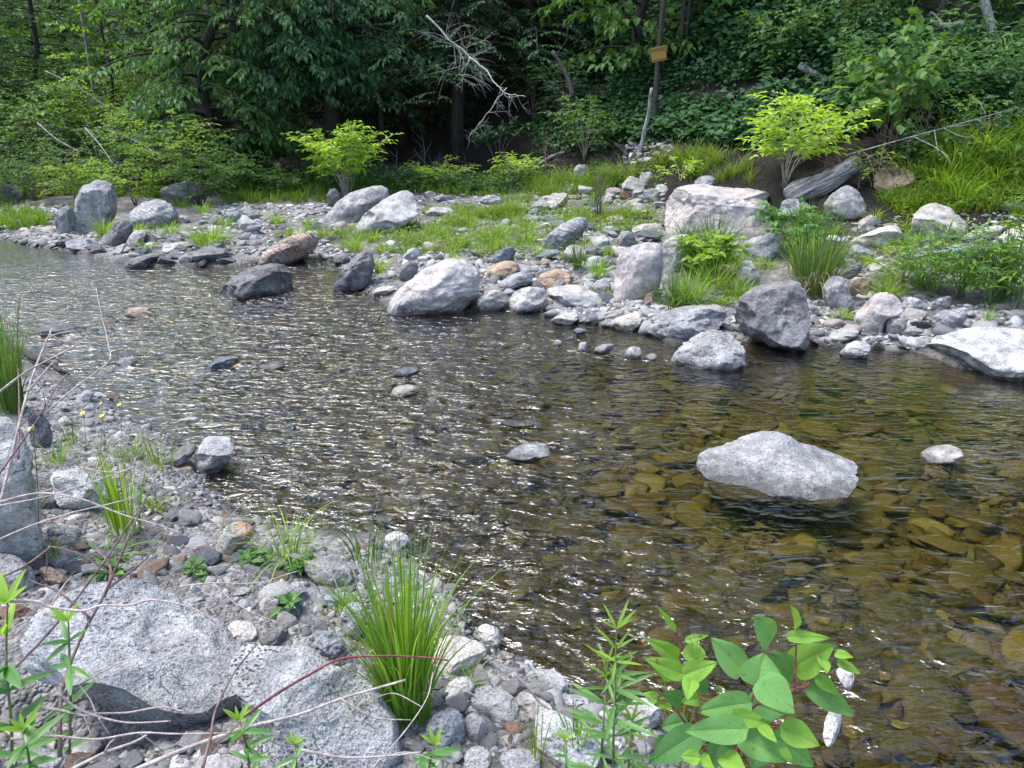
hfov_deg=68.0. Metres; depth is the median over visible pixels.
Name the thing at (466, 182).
shrub
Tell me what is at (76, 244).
rock
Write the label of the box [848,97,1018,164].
fallen branch
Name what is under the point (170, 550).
cobble
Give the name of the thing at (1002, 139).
grass clump
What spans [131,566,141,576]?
cobble
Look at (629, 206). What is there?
grass tuft
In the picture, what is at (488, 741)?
cobble
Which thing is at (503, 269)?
rock
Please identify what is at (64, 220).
boulder
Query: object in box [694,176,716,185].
rock
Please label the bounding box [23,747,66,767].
rock
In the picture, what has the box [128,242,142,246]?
cobble
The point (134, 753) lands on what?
cobble
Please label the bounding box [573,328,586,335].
rock
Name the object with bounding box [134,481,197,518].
grass clump
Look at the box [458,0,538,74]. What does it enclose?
understorey shrub
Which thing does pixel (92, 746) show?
rock
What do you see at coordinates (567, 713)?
cobble
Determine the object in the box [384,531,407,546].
rock
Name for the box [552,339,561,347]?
rock
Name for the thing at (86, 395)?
rock
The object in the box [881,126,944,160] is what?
slope weed
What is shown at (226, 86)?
understorey shrub
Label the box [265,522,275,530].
cobble
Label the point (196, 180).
bank shrub
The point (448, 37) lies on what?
dead branch
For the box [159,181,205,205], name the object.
boulder
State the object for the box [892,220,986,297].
leafy herb
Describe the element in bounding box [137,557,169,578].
cobble
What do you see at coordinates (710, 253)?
leafy herb
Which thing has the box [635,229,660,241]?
cobble
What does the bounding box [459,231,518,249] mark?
grass clump
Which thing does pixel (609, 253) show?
grass tuft
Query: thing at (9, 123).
understorey shrub
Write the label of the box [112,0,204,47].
forest tree
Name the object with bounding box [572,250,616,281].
grass clump
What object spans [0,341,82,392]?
dry cane
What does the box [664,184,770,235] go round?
boulder
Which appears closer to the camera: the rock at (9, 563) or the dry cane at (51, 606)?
the dry cane at (51, 606)
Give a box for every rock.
[0,184,22,200]
[0,553,36,589]
[0,605,30,619]
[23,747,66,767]
[28,411,52,447]
[35,472,58,508]
[39,324,77,336]
[39,566,69,585]
[42,178,69,195]
[43,729,54,734]
[44,592,60,604]
[46,524,81,544]
[49,541,64,546]
[51,555,74,568]
[53,401,66,410]
[62,723,72,735]
[65,238,93,251]
[72,740,104,753]
[80,390,93,401]
[82,418,99,423]
[94,393,101,398]
[104,220,132,246]
[105,318,117,323]
[107,393,119,399]
[114,357,137,367]
[123,253,161,270]
[125,307,154,319]
[126,230,146,244]
[161,241,193,253]
[162,444,196,466]
[177,215,190,222]
[178,465,191,472]
[192,247,230,262]
[194,753,241,767]
[207,356,242,379]
[216,521,253,554]
[227,211,240,222]
[227,620,256,641]
[230,586,249,595]
[239,220,262,231]
[243,210,259,219]
[259,361,284,369]
[259,597,278,616]
[259,626,288,645]
[288,582,307,598]
[303,556,352,587]
[315,630,345,658]
[323,591,349,607]
[326,188,339,206]
[332,251,374,296]
[333,254,349,265]
[340,602,365,639]
[369,513,393,524]
[373,286,396,295]
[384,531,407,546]
[391,385,417,398]
[392,367,420,376]
[399,261,417,280]
[402,247,418,259]
[424,191,435,197]
[425,207,453,215]
[425,708,464,748]
[432,635,486,675]
[433,194,452,201]
[445,676,474,700]
[464,746,490,767]
[465,712,489,743]
[470,685,518,721]
[473,624,501,649]
[477,290,507,314]
[480,195,501,204]
[486,261,518,278]
[491,246,515,263]
[499,271,532,289]
[499,748,540,767]
[500,735,519,743]
[502,418,539,425]
[502,719,521,733]
[506,442,549,463]
[508,287,546,315]
[516,692,552,721]
[522,215,540,221]
[529,669,568,691]
[534,249,559,259]
[536,260,549,265]
[536,269,573,288]
[547,201,558,210]
[548,284,601,307]
[551,312,577,324]
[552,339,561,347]
[563,694,583,706]
[564,245,585,261]
[573,164,589,176]
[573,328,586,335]
[577,342,587,353]
[583,262,599,271]
[585,242,598,255]
[591,235,608,245]
[592,279,610,292]
[594,344,613,354]
[603,226,618,232]
[605,187,620,195]
[607,312,642,333]
[617,231,635,246]
[620,190,630,199]
[622,698,660,727]
[624,346,640,360]
[631,223,663,234]
[639,172,652,183]
[643,188,658,196]
[643,293,654,304]
[645,354,657,360]
[655,184,667,193]
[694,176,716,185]
[733,260,760,285]
[780,199,808,216]
[818,235,840,246]
[823,712,841,746]
[828,328,858,342]
[836,667,853,689]
[838,341,870,359]
[842,256,861,277]
[848,244,873,262]
[850,278,872,295]
[857,215,881,230]
[864,336,876,341]
[867,262,885,270]
[886,316,906,335]
[900,282,913,289]
[902,297,921,309]
[915,336,929,349]
[921,444,963,464]
[928,309,967,328]
[929,296,950,310]
[999,203,1022,210]
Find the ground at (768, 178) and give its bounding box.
[0,0,1023,767]
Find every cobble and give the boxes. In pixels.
[8,586,21,597]
[27,558,48,575]
[59,233,67,238]
[62,238,71,245]
[63,560,82,573]
[63,752,95,767]
[68,234,84,238]
[68,540,86,547]
[72,757,85,767]
[73,539,89,550]
[78,578,96,587]
[79,559,87,563]
[81,562,118,573]
[85,761,118,767]
[87,244,100,250]
[92,246,105,253]
[104,550,120,557]
[112,555,126,563]
[113,243,127,254]
[117,757,143,767]
[123,246,132,252]
[126,749,143,757]
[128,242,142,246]
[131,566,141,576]
[133,245,151,254]
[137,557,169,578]
[143,234,156,242]
[154,569,168,576]
[157,256,175,263]
[163,545,180,555]
[166,508,178,521]
[168,251,182,258]
[168,535,189,546]
[171,565,184,573]
[173,556,187,561]
[177,731,200,755]
[178,253,193,263]
[178,508,201,525]
[190,730,203,734]
[194,547,222,566]
[196,258,206,266]
[201,732,216,755]
[207,243,225,247]
[207,726,222,735]
[208,217,222,224]
[208,239,219,245]
[208,566,226,575]
[215,514,228,518]
[216,257,234,263]
[216,737,231,743]
[219,556,229,562]
[224,517,254,526]
[227,552,243,562]
[241,206,251,209]
[243,564,259,573]
[252,516,260,525]
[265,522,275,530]
[268,563,282,568]
[273,537,287,545]
[274,571,288,580]
[275,608,296,627]
[283,597,304,618]
[288,553,300,558]
[292,210,304,214]
[310,223,322,228]
[312,598,326,606]
[312,619,327,629]
[319,218,326,225]
[404,741,424,752]
[431,691,441,708]
[434,679,444,689]
[446,693,466,711]
[450,741,462,753]
[465,668,490,688]
[480,731,496,749]
[500,682,507,688]
[504,679,526,696]
[527,680,549,690]
[527,691,553,702]
[528,203,544,210]
[542,268,560,272]
[543,304,553,311]
[548,193,568,206]
[550,220,566,226]
[551,279,564,287]
[559,711,574,720]
[565,199,578,209]
[568,195,581,199]
[577,199,593,205]
[578,185,592,192]
[578,712,597,726]
[579,187,593,194]
[583,280,593,286]
[586,225,595,231]
[597,291,613,303]
[601,259,616,267]
[602,194,614,200]
[602,196,612,204]
[602,745,615,759]
[605,230,617,237]
[606,215,623,219]
[621,176,644,191]
[625,204,648,211]
[627,198,642,205]
[632,189,645,198]
[632,206,648,213]
[633,189,643,199]
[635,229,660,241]
[644,196,657,201]
[653,202,665,206]
[835,306,849,315]
[835,314,849,320]
[843,320,857,324]
[852,296,864,300]
[854,301,864,305]
[872,342,884,350]
[901,326,923,335]
[904,308,927,320]
[910,320,931,327]
[921,302,928,308]
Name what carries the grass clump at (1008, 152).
on the ground at (768, 178)
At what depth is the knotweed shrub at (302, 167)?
16.95 m
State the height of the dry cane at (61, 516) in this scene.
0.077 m
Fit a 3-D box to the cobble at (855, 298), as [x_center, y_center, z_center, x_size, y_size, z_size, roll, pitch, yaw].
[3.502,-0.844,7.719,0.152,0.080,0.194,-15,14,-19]
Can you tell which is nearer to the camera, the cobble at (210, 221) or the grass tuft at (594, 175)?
the cobble at (210, 221)
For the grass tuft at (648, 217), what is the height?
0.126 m
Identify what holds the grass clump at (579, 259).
on the ground at (768, 178)
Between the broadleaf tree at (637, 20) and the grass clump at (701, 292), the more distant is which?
the broadleaf tree at (637, 20)
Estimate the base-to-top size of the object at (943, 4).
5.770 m
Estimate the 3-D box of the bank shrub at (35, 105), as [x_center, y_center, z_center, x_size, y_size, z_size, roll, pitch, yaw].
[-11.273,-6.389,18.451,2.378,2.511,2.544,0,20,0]
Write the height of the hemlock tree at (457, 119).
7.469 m
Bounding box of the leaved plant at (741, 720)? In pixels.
[644,605,859,767]
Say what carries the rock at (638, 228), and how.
on the ground at (768, 178)
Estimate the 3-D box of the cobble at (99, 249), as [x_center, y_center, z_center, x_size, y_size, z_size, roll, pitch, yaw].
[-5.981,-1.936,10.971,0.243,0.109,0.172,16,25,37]
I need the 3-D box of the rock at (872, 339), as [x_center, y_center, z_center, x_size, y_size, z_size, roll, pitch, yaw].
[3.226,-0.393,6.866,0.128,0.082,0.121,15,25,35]
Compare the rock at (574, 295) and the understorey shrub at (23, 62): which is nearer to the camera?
the rock at (574, 295)
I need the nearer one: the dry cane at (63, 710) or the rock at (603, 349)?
the dry cane at (63, 710)
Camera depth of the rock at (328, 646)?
2.63 m
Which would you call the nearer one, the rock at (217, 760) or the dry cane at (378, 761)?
the dry cane at (378, 761)
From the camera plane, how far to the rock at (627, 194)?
12.80 m
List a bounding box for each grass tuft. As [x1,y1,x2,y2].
[132,219,152,232]
[154,220,188,235]
[165,195,201,207]
[178,200,213,213]
[200,211,239,225]
[250,209,297,224]
[278,224,323,241]
[295,213,323,228]
[316,224,345,238]
[319,221,359,237]
[345,228,388,242]
[363,239,403,253]
[370,228,421,243]
[401,232,447,247]
[411,221,459,234]
[431,253,477,268]
[433,232,474,248]
[451,214,485,228]
[471,225,498,242]
[488,224,519,238]
[493,200,535,212]
[511,172,550,186]
[512,229,544,242]
[513,215,548,227]
[515,241,562,255]
[534,223,559,233]
[547,248,572,262]
[555,237,607,251]
[559,169,583,183]
[570,189,617,201]
[589,284,610,302]
[591,163,616,176]
[592,208,627,221]
[597,240,625,256]
[607,200,649,216]
[620,204,660,216]
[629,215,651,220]
[629,223,669,236]
[703,294,738,306]
[753,256,783,269]
[816,305,856,321]
[823,222,863,235]
[831,254,868,268]
[850,249,896,265]
[856,206,903,221]
[867,243,906,256]
[867,269,907,283]
[878,215,911,230]
[889,230,938,241]
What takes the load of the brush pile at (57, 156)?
on the ground at (768, 178)
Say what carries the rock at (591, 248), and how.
on the gravel at (606, 313)
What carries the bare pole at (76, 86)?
attached to the bank shrub at (85, 100)
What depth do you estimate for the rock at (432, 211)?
12.90 m
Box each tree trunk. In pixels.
[78,0,106,167]
[374,0,385,170]
[539,2,542,72]
[652,0,665,121]
[677,0,690,76]
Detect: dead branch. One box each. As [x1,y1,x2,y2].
[412,2,494,96]
[468,87,508,148]
[469,57,528,117]
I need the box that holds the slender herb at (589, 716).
[562,644,632,767]
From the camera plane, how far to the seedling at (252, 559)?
3.15 m
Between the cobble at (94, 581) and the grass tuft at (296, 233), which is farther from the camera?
the grass tuft at (296, 233)
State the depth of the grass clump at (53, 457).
4.04 m
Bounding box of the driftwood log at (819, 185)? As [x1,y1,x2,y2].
[783,154,861,200]
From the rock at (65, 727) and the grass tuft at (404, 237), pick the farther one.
the grass tuft at (404, 237)
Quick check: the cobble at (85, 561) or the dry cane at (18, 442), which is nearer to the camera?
the dry cane at (18, 442)
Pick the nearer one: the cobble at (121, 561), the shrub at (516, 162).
the cobble at (121, 561)
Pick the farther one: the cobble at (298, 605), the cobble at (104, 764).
the cobble at (298, 605)
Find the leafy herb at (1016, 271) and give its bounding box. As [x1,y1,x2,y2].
[988,206,1023,309]
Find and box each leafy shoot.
[0,569,69,767]
[0,703,65,767]
[41,601,95,754]
[218,701,274,767]
[273,731,312,767]
[409,726,459,767]
[553,727,573,767]
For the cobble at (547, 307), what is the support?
on the gravel at (606, 313)
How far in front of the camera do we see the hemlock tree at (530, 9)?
17.12 m
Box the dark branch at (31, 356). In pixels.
[1,333,69,374]
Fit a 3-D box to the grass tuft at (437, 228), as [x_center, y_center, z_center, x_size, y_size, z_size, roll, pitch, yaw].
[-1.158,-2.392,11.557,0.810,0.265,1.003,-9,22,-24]
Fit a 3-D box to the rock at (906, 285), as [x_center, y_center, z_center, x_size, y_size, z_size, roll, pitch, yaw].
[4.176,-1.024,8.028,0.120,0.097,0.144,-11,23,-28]
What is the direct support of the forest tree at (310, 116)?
on the ground at (768, 178)
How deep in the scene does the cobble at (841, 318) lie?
7.17 m
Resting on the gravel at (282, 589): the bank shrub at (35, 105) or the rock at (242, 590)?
the rock at (242, 590)
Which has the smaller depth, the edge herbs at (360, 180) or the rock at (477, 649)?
the rock at (477, 649)
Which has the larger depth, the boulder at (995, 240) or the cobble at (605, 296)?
the boulder at (995, 240)
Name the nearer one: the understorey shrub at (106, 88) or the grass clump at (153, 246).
the grass clump at (153, 246)
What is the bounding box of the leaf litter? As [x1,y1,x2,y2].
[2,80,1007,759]
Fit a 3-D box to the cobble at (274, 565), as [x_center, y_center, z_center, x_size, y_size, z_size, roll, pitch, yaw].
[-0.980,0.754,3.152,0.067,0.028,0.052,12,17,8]
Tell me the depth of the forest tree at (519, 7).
19.04 m
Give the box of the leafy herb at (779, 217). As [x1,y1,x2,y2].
[745,196,835,254]
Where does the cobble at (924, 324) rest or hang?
on the ground at (768, 178)
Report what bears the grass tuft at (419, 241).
on the ground at (768, 178)
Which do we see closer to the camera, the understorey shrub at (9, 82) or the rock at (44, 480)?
the rock at (44, 480)
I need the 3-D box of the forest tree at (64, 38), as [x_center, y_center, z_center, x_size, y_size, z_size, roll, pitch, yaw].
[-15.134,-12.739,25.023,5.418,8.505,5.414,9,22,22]
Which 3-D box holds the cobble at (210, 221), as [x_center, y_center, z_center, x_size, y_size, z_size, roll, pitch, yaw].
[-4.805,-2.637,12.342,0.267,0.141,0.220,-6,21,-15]
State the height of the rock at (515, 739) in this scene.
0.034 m
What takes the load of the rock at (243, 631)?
on the ground at (768, 178)
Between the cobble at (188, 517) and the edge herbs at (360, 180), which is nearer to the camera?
the cobble at (188, 517)
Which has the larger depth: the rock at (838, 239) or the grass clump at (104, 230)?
the grass clump at (104, 230)
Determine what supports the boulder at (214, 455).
on the ground at (768, 178)
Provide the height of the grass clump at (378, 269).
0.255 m
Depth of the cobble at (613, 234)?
10.66 m
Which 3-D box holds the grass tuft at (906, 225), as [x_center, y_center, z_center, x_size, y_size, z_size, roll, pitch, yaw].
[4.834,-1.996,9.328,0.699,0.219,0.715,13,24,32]
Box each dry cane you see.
[0,328,90,510]
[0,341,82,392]
[0,362,79,473]
[0,435,138,505]
[0,492,180,533]
[0,496,138,539]
[3,545,119,586]
[10,576,213,631]
[10,732,228,753]
[13,659,183,735]
[14,509,175,667]
[17,368,42,458]
[32,480,164,757]
[45,288,110,413]
[57,692,170,735]
[71,734,146,767]
[75,459,135,472]
[135,679,410,767]
[178,570,298,623]
[181,495,250,581]
[201,645,256,767]
[244,655,447,717]
[300,748,420,758]
[373,672,442,767]
[514,674,549,709]
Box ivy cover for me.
[601,74,858,150]
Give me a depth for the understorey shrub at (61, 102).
17.21 m
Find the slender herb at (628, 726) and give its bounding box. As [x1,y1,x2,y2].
[574,601,657,767]
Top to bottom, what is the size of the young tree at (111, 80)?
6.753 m
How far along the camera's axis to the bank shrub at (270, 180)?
15.01 m
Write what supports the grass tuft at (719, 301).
on the ground at (768, 178)
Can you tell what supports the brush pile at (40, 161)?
on the ground at (768, 178)
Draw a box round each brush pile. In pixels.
[0,138,103,177]
[1,111,157,179]
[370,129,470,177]
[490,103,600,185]
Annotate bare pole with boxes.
[36,122,79,152]
[45,70,105,105]
[85,127,121,166]
[100,122,161,156]
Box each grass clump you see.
[0,292,46,413]
[0,313,29,373]
[32,431,95,470]
[36,476,72,508]
[39,534,80,559]
[55,413,89,445]
[67,461,118,503]
[67,534,172,577]
[68,428,155,539]
[77,212,132,236]
[106,430,173,460]
[111,423,204,471]
[122,233,162,249]
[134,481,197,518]
[154,215,256,249]
[200,500,357,597]
[219,495,232,537]
[268,518,519,728]
[309,543,462,654]
[310,500,397,569]
[317,575,361,613]
[334,226,385,252]
[369,256,400,274]
[438,656,490,687]
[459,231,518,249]
[509,690,556,764]
[546,698,600,749]
[553,153,649,180]
[565,236,597,271]
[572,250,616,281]
[598,261,723,309]
[611,257,743,307]
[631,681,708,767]
[637,216,717,239]
[665,238,754,278]
[665,242,771,293]
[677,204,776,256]
[705,270,760,300]
[722,194,927,309]
[723,249,770,277]
[733,280,759,292]
[746,185,867,237]
[767,221,835,279]
[787,231,870,270]
[830,145,954,177]
[854,124,1011,160]
[855,269,933,298]
[868,119,1021,171]
[874,263,962,291]
[880,156,989,187]
[895,226,919,249]
[915,112,1021,141]
[919,115,1023,159]
[928,260,1009,289]
[929,164,1023,202]
[934,153,1023,186]
[954,130,1023,169]
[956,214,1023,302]
[964,114,1023,150]
[980,302,1000,320]
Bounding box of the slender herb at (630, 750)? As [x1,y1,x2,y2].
[615,701,651,767]
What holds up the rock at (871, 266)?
on the ground at (768, 178)
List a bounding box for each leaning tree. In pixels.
[66,0,350,183]
[161,0,473,175]
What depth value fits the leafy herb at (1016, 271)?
6.99 m
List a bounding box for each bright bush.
[280,119,403,196]
[736,85,896,186]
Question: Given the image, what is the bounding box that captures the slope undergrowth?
[561,0,848,82]
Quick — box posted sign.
[650,45,666,62]
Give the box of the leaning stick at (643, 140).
[636,88,652,154]
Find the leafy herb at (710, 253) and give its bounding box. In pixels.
[668,228,756,276]
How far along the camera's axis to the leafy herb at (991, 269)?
7.24 m
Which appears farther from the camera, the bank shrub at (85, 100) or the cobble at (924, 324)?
the bank shrub at (85, 100)
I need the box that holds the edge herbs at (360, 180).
[0,158,542,194]
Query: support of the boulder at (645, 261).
on the ground at (768, 178)
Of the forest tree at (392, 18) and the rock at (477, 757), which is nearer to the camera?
the rock at (477, 757)
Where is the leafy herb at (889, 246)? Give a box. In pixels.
[858,231,969,290]
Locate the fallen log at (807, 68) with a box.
[797,62,827,80]
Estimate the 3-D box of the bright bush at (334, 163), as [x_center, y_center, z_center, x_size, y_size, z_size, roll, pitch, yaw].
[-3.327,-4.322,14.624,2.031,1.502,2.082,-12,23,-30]
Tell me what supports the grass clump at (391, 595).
on the ground at (768, 178)
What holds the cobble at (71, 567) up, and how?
on the gravel at (282, 589)
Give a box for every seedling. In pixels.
[87,556,128,580]
[181,554,208,580]
[237,546,269,565]
[269,590,301,616]
[283,553,315,574]
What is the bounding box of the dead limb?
[930,12,963,28]
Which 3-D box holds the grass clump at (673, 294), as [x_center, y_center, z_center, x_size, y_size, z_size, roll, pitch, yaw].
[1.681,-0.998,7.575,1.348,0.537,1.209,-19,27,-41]
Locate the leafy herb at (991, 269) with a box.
[938,223,1023,305]
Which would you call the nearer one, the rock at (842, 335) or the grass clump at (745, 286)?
the rock at (842, 335)
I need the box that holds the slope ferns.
[755,0,1023,128]
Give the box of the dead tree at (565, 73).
[547,25,575,108]
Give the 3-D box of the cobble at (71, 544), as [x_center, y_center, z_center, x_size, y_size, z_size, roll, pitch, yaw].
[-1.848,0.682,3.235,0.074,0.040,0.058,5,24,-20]
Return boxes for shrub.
[0,41,47,92]
[0,57,69,168]
[0,65,102,159]
[0,66,102,162]
[0,68,58,161]
[0,77,119,169]
[0,87,89,172]
[0,94,43,171]
[0,112,27,167]
[0,131,86,200]
[0,155,34,199]
[1,61,55,166]
[1,64,65,155]
[3,60,134,171]
[6,40,115,117]
[16,153,117,199]
[27,67,141,171]
[34,121,136,179]
[50,60,134,129]
[68,28,172,135]
[77,116,157,190]
[78,149,181,205]
[85,52,193,159]
[85,96,164,171]
[89,127,214,185]
[93,102,236,184]
[106,71,181,164]
[115,60,197,164]
[116,64,191,95]
[122,67,238,167]
[130,23,228,84]
[136,77,241,165]
[151,142,250,205]
[176,66,252,155]
[178,69,277,165]
[190,146,271,193]
[205,157,284,193]
[249,164,310,195]
[273,147,326,176]
[341,26,413,87]
[398,154,480,188]
[411,4,476,77]
[452,176,487,192]
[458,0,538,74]
[462,116,536,167]
[482,151,554,187]
[495,42,579,118]
[506,1,566,44]
[522,53,618,128]
[539,91,626,159]
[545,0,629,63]
[654,155,703,181]
[731,3,842,62]
[794,0,877,24]
[810,100,1000,191]
[842,0,970,159]
[850,141,907,186]
[978,0,1023,31]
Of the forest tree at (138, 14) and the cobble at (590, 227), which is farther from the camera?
the forest tree at (138, 14)
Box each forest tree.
[0,0,78,60]
[0,0,79,95]
[1,0,141,99]
[43,0,216,107]
[46,3,137,45]
[102,0,367,167]
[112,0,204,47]
[122,0,273,107]
[169,0,316,97]
[217,3,444,142]
[287,0,505,145]
[321,0,437,56]
[387,0,524,62]
[475,0,607,36]
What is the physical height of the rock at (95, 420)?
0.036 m
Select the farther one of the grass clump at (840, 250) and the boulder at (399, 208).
the boulder at (399, 208)
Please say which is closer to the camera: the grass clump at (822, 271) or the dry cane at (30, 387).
the dry cane at (30, 387)
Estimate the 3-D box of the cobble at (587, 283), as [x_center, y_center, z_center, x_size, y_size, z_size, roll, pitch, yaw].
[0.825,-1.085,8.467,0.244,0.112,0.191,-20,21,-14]
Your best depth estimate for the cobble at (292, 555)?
3.22 m
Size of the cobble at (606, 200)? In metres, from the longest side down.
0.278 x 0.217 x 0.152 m
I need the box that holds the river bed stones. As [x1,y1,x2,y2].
[29,296,1023,767]
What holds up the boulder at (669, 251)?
on the ground at (768, 178)
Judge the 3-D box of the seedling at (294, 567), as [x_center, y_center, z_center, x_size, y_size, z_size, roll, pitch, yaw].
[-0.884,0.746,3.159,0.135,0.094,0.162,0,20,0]
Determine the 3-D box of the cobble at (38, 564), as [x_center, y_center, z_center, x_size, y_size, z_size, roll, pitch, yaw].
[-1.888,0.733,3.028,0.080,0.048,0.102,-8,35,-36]
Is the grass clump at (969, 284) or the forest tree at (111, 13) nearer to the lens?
the grass clump at (969, 284)
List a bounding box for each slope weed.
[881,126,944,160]
[902,123,982,164]
[932,82,1017,130]
[957,107,1023,143]
[972,142,1023,180]
[976,75,1023,121]
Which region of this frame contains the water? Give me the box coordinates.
[0,240,1023,767]
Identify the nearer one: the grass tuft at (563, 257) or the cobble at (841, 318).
the cobble at (841, 318)
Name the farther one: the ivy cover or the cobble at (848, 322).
the ivy cover
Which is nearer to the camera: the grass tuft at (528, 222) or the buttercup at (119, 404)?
the buttercup at (119, 404)
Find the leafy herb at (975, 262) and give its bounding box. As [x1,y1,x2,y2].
[916,217,1020,298]
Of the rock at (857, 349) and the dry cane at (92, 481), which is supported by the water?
the rock at (857, 349)
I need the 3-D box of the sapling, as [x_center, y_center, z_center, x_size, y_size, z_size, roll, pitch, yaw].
[2.859,-6.276,14.950,0.706,0.715,0.811,12,23,29]
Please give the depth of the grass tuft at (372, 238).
11.13 m
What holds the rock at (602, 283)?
on the gravel at (606, 313)
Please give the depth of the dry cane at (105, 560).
1.68 m
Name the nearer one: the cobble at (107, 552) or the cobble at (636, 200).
the cobble at (107, 552)
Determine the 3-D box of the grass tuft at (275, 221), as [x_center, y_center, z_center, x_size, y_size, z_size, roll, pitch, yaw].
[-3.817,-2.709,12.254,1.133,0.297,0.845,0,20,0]
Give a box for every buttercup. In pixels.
[27,425,38,524]
[80,411,85,451]
[117,403,121,450]
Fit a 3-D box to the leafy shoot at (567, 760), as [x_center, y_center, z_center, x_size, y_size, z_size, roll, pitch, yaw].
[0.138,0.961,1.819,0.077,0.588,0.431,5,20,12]
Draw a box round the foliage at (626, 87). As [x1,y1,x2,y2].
[530,37,761,160]
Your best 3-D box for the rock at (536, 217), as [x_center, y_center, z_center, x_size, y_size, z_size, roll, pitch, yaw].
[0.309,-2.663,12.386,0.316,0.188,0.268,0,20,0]
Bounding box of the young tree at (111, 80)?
[36,0,168,156]
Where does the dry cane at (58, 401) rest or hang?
on the ground at (768, 178)
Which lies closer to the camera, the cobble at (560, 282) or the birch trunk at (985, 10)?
the cobble at (560, 282)
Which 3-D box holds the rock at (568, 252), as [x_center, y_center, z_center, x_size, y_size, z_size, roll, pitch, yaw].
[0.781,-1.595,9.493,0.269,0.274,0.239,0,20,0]
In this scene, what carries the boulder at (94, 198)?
on the ground at (768, 178)
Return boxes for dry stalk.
[592,171,608,217]
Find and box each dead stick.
[539,151,565,165]
[607,140,629,156]
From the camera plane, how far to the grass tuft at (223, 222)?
12.09 m
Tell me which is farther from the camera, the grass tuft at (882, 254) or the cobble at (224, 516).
the grass tuft at (882, 254)
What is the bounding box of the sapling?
[635,52,672,80]
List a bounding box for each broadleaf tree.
[65,0,291,168]
[530,0,736,84]
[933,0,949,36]
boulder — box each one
[0,416,43,561]
[20,578,241,732]
[50,469,105,509]
[54,206,74,233]
[74,180,117,234]
[129,199,177,228]
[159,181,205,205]
[193,436,234,477]
[219,263,293,310]
[229,643,400,767]
[258,232,318,266]
[325,185,388,223]
[352,190,417,234]
[387,259,479,321]
[533,710,600,767]
[542,217,587,249]
[613,242,663,300]
[646,304,729,339]
[662,234,691,272]
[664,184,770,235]
[669,329,745,378]
[696,431,858,509]
[734,279,810,355]
[738,231,783,261]
[822,276,853,310]
[824,185,866,219]
[849,225,901,247]
[854,292,902,333]
[873,166,917,193]
[910,203,966,238]
[913,242,986,263]
[929,326,1023,383]
[958,225,1003,240]
[993,224,1023,257]
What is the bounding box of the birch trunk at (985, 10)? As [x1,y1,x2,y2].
[979,0,999,55]
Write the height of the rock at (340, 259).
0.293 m
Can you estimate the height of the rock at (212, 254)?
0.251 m
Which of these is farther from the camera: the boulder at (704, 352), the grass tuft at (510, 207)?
the grass tuft at (510, 207)
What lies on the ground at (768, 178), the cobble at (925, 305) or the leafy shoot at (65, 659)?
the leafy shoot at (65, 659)
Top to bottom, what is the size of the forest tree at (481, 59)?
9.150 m
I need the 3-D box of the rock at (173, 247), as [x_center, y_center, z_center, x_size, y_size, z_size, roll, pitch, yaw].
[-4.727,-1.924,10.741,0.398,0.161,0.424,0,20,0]
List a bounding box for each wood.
[0,0,317,155]
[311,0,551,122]
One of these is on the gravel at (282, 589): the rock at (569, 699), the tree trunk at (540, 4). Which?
the rock at (569, 699)
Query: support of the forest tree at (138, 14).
on the ground at (768, 178)
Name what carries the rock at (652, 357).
on the water
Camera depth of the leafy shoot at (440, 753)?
1.69 m
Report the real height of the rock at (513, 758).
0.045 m
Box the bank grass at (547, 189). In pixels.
[263,131,1023,257]
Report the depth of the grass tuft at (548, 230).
11.23 m
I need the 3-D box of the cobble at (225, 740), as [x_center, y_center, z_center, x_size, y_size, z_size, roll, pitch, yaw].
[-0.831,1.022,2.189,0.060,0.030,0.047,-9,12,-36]
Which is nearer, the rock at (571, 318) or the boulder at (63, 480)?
the boulder at (63, 480)
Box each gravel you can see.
[0,138,1023,354]
[0,371,685,767]
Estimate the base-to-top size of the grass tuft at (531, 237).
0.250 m
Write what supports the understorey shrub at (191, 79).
on the ground at (768, 178)
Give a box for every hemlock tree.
[0,0,99,171]
[0,0,156,174]
[341,0,576,153]
[401,0,633,98]
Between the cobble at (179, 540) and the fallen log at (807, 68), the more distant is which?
the fallen log at (807, 68)
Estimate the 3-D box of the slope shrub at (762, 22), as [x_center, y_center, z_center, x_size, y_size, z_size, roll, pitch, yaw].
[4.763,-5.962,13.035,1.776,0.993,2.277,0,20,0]
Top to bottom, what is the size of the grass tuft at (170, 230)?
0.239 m
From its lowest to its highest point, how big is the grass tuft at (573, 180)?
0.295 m
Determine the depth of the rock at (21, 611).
2.70 m
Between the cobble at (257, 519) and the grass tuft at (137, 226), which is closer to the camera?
the cobble at (257, 519)
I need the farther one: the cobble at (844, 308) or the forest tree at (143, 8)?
the forest tree at (143, 8)
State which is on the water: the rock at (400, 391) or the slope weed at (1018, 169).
the rock at (400, 391)
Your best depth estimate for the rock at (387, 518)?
3.90 m
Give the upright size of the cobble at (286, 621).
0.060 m
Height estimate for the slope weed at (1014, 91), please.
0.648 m
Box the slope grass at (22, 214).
[0,95,1023,230]

